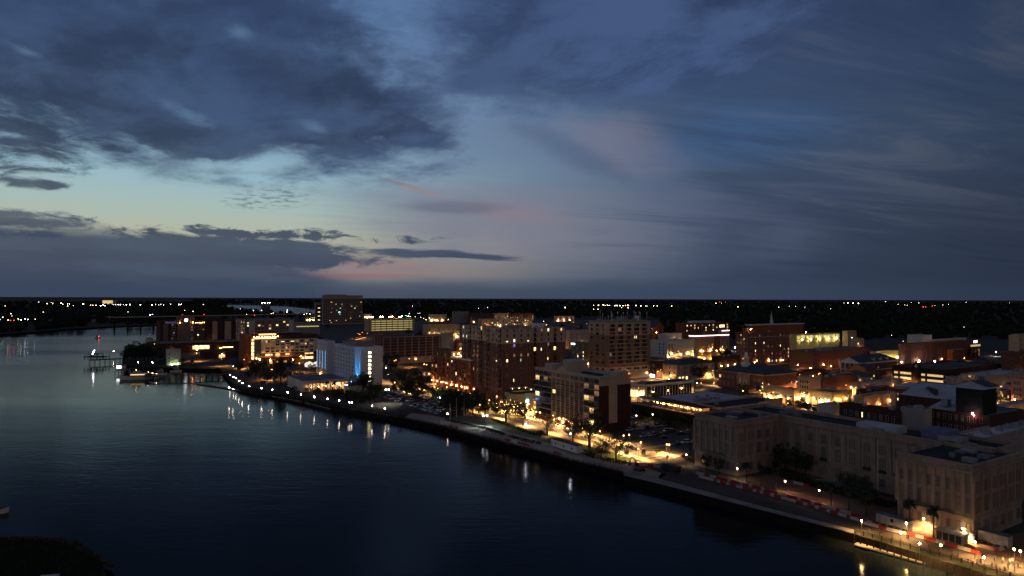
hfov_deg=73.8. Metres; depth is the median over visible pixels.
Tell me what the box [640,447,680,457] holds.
pavement
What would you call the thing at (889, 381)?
long roof store
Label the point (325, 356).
hotel wing
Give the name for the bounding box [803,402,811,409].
shade tree
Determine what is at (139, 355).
shade tree
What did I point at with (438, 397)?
street tree
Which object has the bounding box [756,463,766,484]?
palm tree
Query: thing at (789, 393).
cream shop row
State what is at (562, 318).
pink far row
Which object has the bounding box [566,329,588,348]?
pink block
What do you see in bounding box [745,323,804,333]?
broad hall
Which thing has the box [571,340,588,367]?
corner bank
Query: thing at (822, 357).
theatre box
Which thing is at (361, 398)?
bush
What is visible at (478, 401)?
shade tree
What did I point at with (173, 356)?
waterfront annex
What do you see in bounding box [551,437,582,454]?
site trailer
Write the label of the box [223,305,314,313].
river
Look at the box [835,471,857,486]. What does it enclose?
shade tree
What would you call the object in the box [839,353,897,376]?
portico building
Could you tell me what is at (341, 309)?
glass office tower
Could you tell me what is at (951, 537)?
door
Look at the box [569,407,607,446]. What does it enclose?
shade tree
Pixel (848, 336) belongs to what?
pale stair block
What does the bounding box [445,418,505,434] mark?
hedge
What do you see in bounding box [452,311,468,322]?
grey auditorium
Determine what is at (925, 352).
long red civic block
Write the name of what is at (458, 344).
brown store
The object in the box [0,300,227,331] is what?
bank woods
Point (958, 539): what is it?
door
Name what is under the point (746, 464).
palm tree
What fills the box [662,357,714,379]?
beige corner building
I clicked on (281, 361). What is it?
shade tree
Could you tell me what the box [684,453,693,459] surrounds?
bush
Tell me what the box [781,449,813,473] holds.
shade tree
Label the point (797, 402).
shade tree
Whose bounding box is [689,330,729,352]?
neon hotel
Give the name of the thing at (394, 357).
shade tree
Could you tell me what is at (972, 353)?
shade tree
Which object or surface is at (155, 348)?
shade tree
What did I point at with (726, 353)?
shade tree
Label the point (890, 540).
boardwalk railing
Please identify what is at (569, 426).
shade tree
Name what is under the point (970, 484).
courthouse
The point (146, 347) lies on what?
shade tree
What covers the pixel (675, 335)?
glass link building
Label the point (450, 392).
shade tree
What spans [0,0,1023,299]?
sky
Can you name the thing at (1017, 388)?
pink facade house
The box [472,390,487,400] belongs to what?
shade tree
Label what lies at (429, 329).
courthouse annex
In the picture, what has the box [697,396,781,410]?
stepped wall shop
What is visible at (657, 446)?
pavement
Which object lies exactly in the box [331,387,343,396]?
shade tree
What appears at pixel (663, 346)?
white hall
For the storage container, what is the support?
on the courtyard paving
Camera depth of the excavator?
257.17 m
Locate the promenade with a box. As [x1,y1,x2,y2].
[405,412,662,478]
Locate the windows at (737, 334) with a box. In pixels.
[737,334,741,354]
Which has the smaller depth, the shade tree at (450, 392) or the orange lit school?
the shade tree at (450, 392)
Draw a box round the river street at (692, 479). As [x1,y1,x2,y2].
[660,469,1023,575]
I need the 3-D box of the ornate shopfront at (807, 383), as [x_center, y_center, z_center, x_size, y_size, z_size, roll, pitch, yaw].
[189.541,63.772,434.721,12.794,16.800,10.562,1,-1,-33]
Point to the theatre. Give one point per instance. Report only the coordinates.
(707, 355)
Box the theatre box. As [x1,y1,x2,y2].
[789,346,869,368]
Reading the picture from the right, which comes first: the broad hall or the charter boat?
the broad hall
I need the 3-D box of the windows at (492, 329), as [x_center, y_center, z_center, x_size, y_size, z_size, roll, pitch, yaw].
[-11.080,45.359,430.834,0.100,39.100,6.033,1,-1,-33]
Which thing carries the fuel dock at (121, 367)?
in the river at (178, 476)
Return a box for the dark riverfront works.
[304,315,314,321]
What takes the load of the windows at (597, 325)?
in the office tower at (620, 343)
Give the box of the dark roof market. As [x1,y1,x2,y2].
[712,354,739,369]
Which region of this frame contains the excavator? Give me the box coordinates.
[628,456,644,471]
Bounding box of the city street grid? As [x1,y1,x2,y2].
[157,320,1023,561]
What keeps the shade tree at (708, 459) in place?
on the courtyard paving
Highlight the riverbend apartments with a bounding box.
[236,318,293,339]
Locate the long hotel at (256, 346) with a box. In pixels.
[239,332,317,362]
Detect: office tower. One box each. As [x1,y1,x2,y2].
[322,294,362,324]
[589,312,650,377]
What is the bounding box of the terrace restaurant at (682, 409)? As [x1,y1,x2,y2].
[631,396,711,423]
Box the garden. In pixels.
[261,356,300,363]
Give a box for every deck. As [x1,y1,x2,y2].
[294,322,319,334]
[364,316,414,331]
[374,332,452,364]
[478,318,531,326]
[790,332,839,349]
[870,350,897,363]
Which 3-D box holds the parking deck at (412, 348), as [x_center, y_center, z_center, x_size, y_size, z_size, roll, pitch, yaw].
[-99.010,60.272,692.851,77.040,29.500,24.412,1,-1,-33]
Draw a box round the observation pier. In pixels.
[84,350,123,363]
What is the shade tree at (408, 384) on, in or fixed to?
on the parking lot asphalt
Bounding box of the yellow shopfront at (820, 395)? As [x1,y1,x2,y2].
[810,388,848,404]
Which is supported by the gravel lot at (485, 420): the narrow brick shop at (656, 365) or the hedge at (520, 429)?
the hedge at (520, 429)
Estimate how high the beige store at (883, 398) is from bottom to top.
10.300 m
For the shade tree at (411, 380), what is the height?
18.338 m
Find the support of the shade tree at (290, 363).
on the city street grid
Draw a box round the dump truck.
[662,462,681,473]
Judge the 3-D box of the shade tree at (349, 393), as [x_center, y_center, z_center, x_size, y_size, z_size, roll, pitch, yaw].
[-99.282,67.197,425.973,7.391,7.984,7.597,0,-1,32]
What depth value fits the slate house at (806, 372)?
539.38 m
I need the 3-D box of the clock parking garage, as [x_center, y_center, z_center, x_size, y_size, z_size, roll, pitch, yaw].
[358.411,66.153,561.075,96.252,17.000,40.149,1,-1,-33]
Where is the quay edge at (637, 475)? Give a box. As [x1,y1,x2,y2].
[623,471,855,532]
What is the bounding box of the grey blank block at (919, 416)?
[900,405,931,427]
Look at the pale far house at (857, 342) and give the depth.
825.58 m
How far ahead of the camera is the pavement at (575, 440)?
319.82 m
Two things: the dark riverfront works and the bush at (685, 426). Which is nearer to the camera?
the bush at (685, 426)
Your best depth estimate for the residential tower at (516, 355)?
432.70 m
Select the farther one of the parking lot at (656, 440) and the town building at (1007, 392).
the town building at (1007, 392)
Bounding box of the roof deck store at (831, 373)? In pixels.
[823,371,839,375]
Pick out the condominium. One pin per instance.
(567, 388)
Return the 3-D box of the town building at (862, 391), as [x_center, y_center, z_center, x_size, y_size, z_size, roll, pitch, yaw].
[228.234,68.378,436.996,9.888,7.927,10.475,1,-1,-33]
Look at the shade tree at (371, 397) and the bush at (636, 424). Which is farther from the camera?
the shade tree at (371, 397)
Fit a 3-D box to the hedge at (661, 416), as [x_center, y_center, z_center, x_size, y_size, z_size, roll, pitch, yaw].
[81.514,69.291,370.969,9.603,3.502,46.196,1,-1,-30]
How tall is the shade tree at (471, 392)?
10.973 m
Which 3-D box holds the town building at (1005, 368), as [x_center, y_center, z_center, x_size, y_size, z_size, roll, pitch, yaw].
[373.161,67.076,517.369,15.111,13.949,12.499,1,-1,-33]
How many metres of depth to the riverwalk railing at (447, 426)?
333.58 m
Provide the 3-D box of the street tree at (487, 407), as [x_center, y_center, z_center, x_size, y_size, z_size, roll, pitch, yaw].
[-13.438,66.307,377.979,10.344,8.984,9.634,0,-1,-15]
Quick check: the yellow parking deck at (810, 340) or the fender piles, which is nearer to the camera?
the fender piles
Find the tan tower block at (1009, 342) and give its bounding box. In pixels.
[1009,335,1010,350]
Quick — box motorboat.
[0,500,8,513]
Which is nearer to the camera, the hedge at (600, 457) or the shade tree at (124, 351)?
the hedge at (600, 457)
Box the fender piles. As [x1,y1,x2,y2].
[260,392,988,575]
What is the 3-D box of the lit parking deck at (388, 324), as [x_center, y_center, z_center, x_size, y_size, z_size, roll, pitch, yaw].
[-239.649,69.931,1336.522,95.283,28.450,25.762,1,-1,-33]
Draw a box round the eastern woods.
[190,298,1023,339]
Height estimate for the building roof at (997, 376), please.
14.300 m
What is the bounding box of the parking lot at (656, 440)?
[631,416,694,454]
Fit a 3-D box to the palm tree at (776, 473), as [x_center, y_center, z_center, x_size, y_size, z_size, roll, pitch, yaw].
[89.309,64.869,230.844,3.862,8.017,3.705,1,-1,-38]
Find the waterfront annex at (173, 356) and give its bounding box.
[166,349,180,364]
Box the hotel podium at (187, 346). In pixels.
[156,339,238,353]
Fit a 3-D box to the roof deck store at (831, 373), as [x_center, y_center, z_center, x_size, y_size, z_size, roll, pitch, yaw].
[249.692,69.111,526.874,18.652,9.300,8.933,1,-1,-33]
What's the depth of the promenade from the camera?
305.12 m
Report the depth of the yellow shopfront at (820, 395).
417.12 m
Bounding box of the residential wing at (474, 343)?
[462,323,492,395]
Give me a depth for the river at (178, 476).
229.97 m
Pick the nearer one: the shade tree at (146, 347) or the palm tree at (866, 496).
the palm tree at (866, 496)
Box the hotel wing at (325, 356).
[316,339,334,373]
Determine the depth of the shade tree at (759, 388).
466.80 m
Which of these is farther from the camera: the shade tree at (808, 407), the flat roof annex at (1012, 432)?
the shade tree at (808, 407)
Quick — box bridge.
[113,313,314,327]
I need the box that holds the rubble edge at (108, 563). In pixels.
[0,536,113,566]
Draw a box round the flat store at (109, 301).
[102,300,116,303]
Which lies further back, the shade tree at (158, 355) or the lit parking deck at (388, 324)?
the lit parking deck at (388, 324)
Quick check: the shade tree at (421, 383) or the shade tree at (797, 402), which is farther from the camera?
the shade tree at (421, 383)
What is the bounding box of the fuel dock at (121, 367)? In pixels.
[115,364,137,374]
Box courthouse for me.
[693,404,1023,540]
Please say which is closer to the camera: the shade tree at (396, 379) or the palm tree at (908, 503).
the palm tree at (908, 503)
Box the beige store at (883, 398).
[854,391,895,406]
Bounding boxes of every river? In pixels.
[0,326,956,575]
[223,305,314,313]
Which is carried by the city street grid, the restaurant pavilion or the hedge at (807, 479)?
the restaurant pavilion
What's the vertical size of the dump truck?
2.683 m
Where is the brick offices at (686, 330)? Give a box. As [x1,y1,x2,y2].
[676,320,729,338]
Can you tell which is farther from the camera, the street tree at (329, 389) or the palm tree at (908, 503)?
the street tree at (329, 389)
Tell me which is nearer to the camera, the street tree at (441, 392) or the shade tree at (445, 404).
the shade tree at (445, 404)
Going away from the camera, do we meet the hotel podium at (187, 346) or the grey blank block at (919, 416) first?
the grey blank block at (919, 416)
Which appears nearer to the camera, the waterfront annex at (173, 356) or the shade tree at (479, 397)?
the shade tree at (479, 397)
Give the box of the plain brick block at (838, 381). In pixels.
[818,373,857,393]
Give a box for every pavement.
[397,390,660,464]
[418,388,629,443]
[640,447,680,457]
[647,440,692,448]
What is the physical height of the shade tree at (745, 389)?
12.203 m
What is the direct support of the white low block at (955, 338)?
on the city street grid
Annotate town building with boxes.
[836,370,872,381]
[848,363,875,379]
[856,388,879,393]
[866,384,888,390]
[887,386,909,401]
[894,383,916,387]
[946,376,959,383]
[955,379,998,401]
[966,359,989,362]
[997,367,1014,370]
[999,382,1010,388]
[999,388,1010,400]
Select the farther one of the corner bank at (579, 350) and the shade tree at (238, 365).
the corner bank at (579, 350)
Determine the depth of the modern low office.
454.55 m
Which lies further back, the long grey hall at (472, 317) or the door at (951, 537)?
the long grey hall at (472, 317)
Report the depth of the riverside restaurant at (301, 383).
481.02 m
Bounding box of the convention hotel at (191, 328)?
[156,317,235,340]
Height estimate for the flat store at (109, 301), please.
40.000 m
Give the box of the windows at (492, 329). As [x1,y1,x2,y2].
[492,329,496,389]
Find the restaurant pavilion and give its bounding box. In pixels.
[344,381,361,391]
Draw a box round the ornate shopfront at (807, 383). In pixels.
[797,375,821,402]
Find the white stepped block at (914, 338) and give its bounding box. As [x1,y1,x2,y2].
[907,333,931,342]
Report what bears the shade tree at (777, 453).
on the city street grid
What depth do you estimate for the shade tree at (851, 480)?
223.39 m
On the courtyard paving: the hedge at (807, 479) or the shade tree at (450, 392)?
the hedge at (807, 479)
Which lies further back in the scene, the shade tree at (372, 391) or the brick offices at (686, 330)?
the brick offices at (686, 330)
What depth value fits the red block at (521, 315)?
1794.37 m
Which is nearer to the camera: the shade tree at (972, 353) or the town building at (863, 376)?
the town building at (863, 376)
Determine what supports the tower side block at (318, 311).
on the ground at (680, 493)
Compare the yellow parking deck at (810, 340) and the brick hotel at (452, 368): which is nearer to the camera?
the brick hotel at (452, 368)
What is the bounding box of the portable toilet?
[970,533,975,542]
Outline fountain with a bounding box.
[813,479,842,487]
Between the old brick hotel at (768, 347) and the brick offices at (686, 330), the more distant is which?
the brick offices at (686, 330)
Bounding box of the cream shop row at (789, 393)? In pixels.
[763,385,800,404]
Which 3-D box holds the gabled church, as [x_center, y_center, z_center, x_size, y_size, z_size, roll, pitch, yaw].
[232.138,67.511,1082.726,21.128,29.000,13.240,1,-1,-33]
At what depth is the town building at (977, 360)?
617.78 m
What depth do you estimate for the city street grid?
601.36 m
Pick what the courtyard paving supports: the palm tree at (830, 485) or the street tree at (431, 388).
the palm tree at (830, 485)
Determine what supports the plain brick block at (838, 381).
on the city street grid
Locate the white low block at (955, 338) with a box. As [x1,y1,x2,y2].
[930,337,966,341]
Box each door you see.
[936,530,941,538]
[943,532,947,540]
[949,534,954,542]
[956,536,960,544]
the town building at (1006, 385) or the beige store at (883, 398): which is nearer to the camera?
the beige store at (883, 398)
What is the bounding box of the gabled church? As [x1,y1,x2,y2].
[652,321,663,338]
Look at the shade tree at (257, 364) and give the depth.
539.63 m
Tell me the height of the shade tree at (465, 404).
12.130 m
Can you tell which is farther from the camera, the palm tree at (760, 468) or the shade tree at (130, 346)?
the shade tree at (130, 346)
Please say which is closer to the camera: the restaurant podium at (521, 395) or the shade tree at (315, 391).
the restaurant podium at (521, 395)
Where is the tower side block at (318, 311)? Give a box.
[315,302,321,323]
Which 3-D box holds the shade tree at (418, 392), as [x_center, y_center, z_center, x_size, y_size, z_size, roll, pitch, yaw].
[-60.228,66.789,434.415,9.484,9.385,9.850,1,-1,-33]
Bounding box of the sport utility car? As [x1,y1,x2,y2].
[680,439,690,443]
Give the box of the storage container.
[977,527,1012,548]
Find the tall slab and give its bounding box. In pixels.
[1011,333,1023,350]
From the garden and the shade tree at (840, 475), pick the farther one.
the garden
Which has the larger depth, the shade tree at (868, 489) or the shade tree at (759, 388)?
the shade tree at (759, 388)
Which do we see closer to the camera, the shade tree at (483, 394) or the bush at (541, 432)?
the bush at (541, 432)
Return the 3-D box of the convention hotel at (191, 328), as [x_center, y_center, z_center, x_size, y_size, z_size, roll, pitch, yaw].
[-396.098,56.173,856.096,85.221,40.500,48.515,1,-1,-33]
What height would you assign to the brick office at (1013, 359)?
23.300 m
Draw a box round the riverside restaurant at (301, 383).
[288,373,349,391]
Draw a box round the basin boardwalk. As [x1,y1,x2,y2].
[127,371,229,380]
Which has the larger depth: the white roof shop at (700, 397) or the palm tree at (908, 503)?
the white roof shop at (700, 397)
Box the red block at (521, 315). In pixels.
[509,313,533,322]
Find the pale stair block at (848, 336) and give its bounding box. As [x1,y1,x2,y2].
[842,330,855,346]
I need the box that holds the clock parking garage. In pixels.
[892,360,1000,383]
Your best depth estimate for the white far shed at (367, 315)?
2137.94 m
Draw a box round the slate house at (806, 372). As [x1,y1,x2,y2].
[793,368,824,381]
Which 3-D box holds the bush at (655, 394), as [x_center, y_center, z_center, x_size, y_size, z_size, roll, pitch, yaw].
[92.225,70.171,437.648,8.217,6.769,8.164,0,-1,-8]
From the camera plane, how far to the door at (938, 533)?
184.97 m
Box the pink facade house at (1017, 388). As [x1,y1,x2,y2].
[1011,376,1023,400]
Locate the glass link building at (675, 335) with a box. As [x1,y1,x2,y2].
[661,332,681,338]
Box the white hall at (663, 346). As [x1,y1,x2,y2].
[650,334,693,357]
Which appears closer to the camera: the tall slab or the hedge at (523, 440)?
the hedge at (523, 440)
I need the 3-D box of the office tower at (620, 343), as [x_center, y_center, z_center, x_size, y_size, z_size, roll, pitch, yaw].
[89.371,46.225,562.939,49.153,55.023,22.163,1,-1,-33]
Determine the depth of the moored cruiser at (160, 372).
588.43 m
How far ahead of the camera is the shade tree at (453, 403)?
377.46 m
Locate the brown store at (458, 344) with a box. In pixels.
[454,338,461,349]
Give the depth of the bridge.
1640.43 m
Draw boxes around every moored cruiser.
[152,369,166,374]
[170,366,181,371]
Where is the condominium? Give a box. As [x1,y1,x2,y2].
[533,358,631,433]
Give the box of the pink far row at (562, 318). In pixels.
[554,315,573,321]
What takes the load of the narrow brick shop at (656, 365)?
on the city street grid
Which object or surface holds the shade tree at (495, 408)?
on the ground at (680, 493)
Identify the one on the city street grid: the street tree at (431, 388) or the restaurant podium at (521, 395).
the restaurant podium at (521, 395)
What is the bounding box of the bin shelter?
[934,526,968,544]
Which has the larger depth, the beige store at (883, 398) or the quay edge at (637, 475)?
the beige store at (883, 398)
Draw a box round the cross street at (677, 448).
[654,442,692,452]
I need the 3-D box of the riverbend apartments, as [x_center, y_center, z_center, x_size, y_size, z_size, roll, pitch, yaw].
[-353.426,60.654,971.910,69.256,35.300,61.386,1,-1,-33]
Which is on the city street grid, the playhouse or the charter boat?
the playhouse
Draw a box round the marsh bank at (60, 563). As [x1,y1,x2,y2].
[0,536,105,575]
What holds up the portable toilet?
on the courtyard paving
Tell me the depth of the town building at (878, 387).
444.63 m
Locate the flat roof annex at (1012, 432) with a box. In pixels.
[960,419,1023,457]
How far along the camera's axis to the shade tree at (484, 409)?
377.67 m
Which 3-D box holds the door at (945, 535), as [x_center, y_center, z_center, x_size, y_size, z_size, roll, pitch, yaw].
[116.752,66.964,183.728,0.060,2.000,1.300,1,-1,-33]
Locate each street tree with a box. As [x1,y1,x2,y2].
[324,388,333,394]
[426,387,436,400]
[431,390,442,406]
[432,394,449,411]
[434,388,448,396]
[480,399,493,414]
[494,394,518,421]
[513,402,536,425]
[535,411,557,435]
[602,434,629,460]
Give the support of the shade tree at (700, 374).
on the city street grid
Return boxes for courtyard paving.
[695,472,1023,560]
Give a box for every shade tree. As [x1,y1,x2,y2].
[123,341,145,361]
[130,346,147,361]
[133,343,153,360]
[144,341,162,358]
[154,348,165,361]
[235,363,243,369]
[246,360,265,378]
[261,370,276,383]
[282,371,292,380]
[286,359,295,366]
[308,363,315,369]
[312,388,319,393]
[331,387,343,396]
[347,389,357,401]
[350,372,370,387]
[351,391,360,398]
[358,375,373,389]
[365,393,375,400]
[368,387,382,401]
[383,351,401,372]
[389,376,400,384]
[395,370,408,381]
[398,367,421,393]
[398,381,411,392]
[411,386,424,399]
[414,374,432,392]
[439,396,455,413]
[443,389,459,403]
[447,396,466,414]
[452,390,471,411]
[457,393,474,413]
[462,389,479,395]
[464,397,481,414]
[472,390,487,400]
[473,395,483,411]
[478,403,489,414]
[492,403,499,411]
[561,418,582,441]
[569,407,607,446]
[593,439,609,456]
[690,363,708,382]
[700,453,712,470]
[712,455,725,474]
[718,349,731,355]
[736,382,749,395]
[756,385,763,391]
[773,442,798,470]
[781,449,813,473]
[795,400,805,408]
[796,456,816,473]
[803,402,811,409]
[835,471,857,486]
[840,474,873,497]
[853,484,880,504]
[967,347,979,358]
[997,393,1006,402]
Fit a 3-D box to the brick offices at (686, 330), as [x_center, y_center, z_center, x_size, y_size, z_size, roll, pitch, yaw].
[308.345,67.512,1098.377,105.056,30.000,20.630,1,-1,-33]
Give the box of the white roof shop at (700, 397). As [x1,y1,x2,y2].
[656,391,745,405]
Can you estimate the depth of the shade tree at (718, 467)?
251.35 m
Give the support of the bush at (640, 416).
on the city street grid
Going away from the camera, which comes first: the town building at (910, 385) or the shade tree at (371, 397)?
the shade tree at (371, 397)
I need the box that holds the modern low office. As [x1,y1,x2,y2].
[631,377,693,396]
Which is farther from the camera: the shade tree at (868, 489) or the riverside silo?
the riverside silo
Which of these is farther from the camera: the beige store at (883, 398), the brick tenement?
the beige store at (883, 398)
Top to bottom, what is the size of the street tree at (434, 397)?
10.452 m
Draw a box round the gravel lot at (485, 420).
[446,415,548,441]
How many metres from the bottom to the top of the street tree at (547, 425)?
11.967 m
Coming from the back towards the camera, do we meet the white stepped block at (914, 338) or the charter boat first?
the white stepped block at (914, 338)
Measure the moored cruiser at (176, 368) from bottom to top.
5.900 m
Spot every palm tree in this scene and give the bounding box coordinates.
[741,461,751,482]
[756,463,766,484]
[771,468,782,490]
[824,482,836,505]
[842,485,855,511]
[861,489,872,516]
[902,498,917,518]
[925,505,941,537]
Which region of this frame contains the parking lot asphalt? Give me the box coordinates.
[363,392,444,415]
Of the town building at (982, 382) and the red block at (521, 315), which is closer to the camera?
the town building at (982, 382)
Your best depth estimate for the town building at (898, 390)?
432.35 m
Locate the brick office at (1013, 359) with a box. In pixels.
[1001,349,1023,368]
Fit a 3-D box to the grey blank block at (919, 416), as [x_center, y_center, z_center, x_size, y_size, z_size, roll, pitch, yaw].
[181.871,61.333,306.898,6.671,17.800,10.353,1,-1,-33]
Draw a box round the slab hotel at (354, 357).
[335,340,382,385]
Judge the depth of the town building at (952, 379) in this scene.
507.26 m
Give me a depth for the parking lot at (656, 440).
324.06 m
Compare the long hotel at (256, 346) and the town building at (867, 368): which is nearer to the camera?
the town building at (867, 368)
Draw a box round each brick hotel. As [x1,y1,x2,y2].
[431,348,473,392]
[735,328,789,364]
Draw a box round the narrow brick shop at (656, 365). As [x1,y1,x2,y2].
[650,359,662,377]
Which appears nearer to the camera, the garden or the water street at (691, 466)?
the water street at (691, 466)
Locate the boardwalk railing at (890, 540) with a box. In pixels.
[854,529,1020,575]
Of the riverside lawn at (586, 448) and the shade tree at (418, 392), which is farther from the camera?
the shade tree at (418, 392)
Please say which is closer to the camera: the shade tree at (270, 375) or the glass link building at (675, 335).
the shade tree at (270, 375)
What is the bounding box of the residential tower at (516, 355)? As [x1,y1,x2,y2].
[486,323,564,402]
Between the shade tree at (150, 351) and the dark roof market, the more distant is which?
the shade tree at (150, 351)
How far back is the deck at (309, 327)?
1186.61 m
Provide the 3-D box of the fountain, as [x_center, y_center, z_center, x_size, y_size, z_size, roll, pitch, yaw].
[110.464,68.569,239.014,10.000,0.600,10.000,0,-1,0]
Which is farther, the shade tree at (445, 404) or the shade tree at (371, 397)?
the shade tree at (371, 397)
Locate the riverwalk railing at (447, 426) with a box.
[239,386,622,470]
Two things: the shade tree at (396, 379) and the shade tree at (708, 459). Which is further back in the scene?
the shade tree at (396, 379)
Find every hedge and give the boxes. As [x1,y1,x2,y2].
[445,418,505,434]
[493,419,536,435]
[507,435,540,443]
[581,452,627,464]
[631,407,692,424]
[757,466,896,507]
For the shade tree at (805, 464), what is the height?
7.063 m
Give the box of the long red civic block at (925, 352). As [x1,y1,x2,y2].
[898,339,980,364]
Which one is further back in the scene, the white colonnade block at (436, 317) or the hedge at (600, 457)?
the white colonnade block at (436, 317)
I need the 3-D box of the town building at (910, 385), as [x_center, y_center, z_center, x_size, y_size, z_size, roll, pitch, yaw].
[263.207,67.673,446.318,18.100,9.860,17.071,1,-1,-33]
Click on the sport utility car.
(684, 441)
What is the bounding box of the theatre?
[694,352,720,359]
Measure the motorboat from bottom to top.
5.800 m
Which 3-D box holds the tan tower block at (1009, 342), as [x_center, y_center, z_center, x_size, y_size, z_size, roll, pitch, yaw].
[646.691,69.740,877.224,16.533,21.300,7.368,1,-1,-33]
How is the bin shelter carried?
on the courtyard paving
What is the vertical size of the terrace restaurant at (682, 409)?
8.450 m
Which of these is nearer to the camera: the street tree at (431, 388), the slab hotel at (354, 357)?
the street tree at (431, 388)
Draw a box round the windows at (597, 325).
[591,324,646,369]
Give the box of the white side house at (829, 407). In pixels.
[817,401,838,414]
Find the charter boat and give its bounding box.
[119,371,160,379]
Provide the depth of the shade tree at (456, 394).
388.69 m
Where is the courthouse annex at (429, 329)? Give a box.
[423,323,459,341]
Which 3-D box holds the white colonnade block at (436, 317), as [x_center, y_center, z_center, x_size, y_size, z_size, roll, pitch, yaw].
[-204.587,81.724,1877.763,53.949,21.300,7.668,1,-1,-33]
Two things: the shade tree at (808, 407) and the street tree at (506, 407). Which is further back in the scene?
the shade tree at (808, 407)
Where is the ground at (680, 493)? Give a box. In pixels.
[0,297,1023,575]
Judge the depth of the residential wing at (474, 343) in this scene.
462.46 m
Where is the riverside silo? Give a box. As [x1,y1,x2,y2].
[261,303,269,313]
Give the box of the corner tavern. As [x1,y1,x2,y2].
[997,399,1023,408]
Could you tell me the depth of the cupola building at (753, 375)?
488.47 m
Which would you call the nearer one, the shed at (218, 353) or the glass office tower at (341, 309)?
the shed at (218, 353)
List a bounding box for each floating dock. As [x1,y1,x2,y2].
[194,383,301,401]
[854,542,924,563]
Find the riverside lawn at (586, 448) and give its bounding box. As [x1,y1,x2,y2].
[527,437,633,460]
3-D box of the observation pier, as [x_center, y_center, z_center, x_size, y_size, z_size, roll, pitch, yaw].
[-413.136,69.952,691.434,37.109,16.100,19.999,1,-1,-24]
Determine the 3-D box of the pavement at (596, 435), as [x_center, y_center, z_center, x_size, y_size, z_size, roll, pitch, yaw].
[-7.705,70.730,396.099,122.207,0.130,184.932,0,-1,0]
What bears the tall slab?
on the city street grid
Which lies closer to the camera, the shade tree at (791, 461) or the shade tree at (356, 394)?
the shade tree at (791, 461)
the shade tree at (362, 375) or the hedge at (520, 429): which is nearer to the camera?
the hedge at (520, 429)
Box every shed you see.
[200,349,238,358]
[363,314,371,317]
[876,511,912,531]
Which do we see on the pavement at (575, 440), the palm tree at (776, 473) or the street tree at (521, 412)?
the street tree at (521, 412)
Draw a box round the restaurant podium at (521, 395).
[505,388,535,417]
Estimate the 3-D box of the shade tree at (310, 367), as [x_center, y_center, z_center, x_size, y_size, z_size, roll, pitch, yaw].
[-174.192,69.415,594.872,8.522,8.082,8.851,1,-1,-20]
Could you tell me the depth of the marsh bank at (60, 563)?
171.66 m
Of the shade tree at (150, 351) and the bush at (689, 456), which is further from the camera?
the shade tree at (150, 351)
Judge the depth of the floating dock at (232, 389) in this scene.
505.35 m
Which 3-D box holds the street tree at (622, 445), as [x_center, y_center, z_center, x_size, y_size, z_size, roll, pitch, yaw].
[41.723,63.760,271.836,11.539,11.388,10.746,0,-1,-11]
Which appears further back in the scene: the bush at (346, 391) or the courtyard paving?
the bush at (346, 391)
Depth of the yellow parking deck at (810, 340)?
813.73 m
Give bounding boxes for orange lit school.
[494,313,508,317]
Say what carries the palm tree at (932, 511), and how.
on the courtyard paving
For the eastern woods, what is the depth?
2744.35 m
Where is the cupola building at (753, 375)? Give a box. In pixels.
[717,352,796,392]
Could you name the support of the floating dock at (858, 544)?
on the river at (178, 476)
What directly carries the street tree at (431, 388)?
on the parking lot asphalt
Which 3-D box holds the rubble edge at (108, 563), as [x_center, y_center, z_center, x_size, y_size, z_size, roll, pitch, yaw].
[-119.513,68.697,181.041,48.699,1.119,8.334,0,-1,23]
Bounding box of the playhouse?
[926,385,1023,430]
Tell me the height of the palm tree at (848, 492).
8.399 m
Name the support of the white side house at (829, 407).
on the city street grid
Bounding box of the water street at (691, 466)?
[392,386,759,484]
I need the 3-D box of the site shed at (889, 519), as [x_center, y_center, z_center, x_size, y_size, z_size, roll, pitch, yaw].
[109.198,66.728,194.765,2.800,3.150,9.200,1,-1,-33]
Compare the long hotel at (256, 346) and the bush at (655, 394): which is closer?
the bush at (655, 394)
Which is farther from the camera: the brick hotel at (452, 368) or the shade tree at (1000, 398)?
the brick hotel at (452, 368)
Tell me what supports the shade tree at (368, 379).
on the city street grid
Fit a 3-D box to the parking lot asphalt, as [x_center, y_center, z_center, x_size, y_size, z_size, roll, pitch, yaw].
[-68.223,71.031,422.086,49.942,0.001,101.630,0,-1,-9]
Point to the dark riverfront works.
(307, 318)
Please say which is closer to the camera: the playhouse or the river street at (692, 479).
the river street at (692, 479)
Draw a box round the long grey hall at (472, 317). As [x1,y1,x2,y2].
[468,313,493,322]
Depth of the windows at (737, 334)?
677.24 m
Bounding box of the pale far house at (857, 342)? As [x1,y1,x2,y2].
[852,337,863,346]
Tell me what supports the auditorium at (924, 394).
on the city street grid
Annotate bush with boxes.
[341,389,354,399]
[356,395,365,401]
[536,430,545,436]
[632,422,640,427]
[634,414,644,419]
[649,392,660,397]
[679,422,689,428]
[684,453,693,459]
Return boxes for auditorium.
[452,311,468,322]
[898,382,960,408]
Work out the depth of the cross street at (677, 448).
295.64 m
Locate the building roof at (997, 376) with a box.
[960,369,1023,384]
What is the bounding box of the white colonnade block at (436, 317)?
[428,314,446,321]
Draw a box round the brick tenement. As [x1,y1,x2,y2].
[839,402,901,424]
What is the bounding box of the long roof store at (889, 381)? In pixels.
[852,377,901,395]

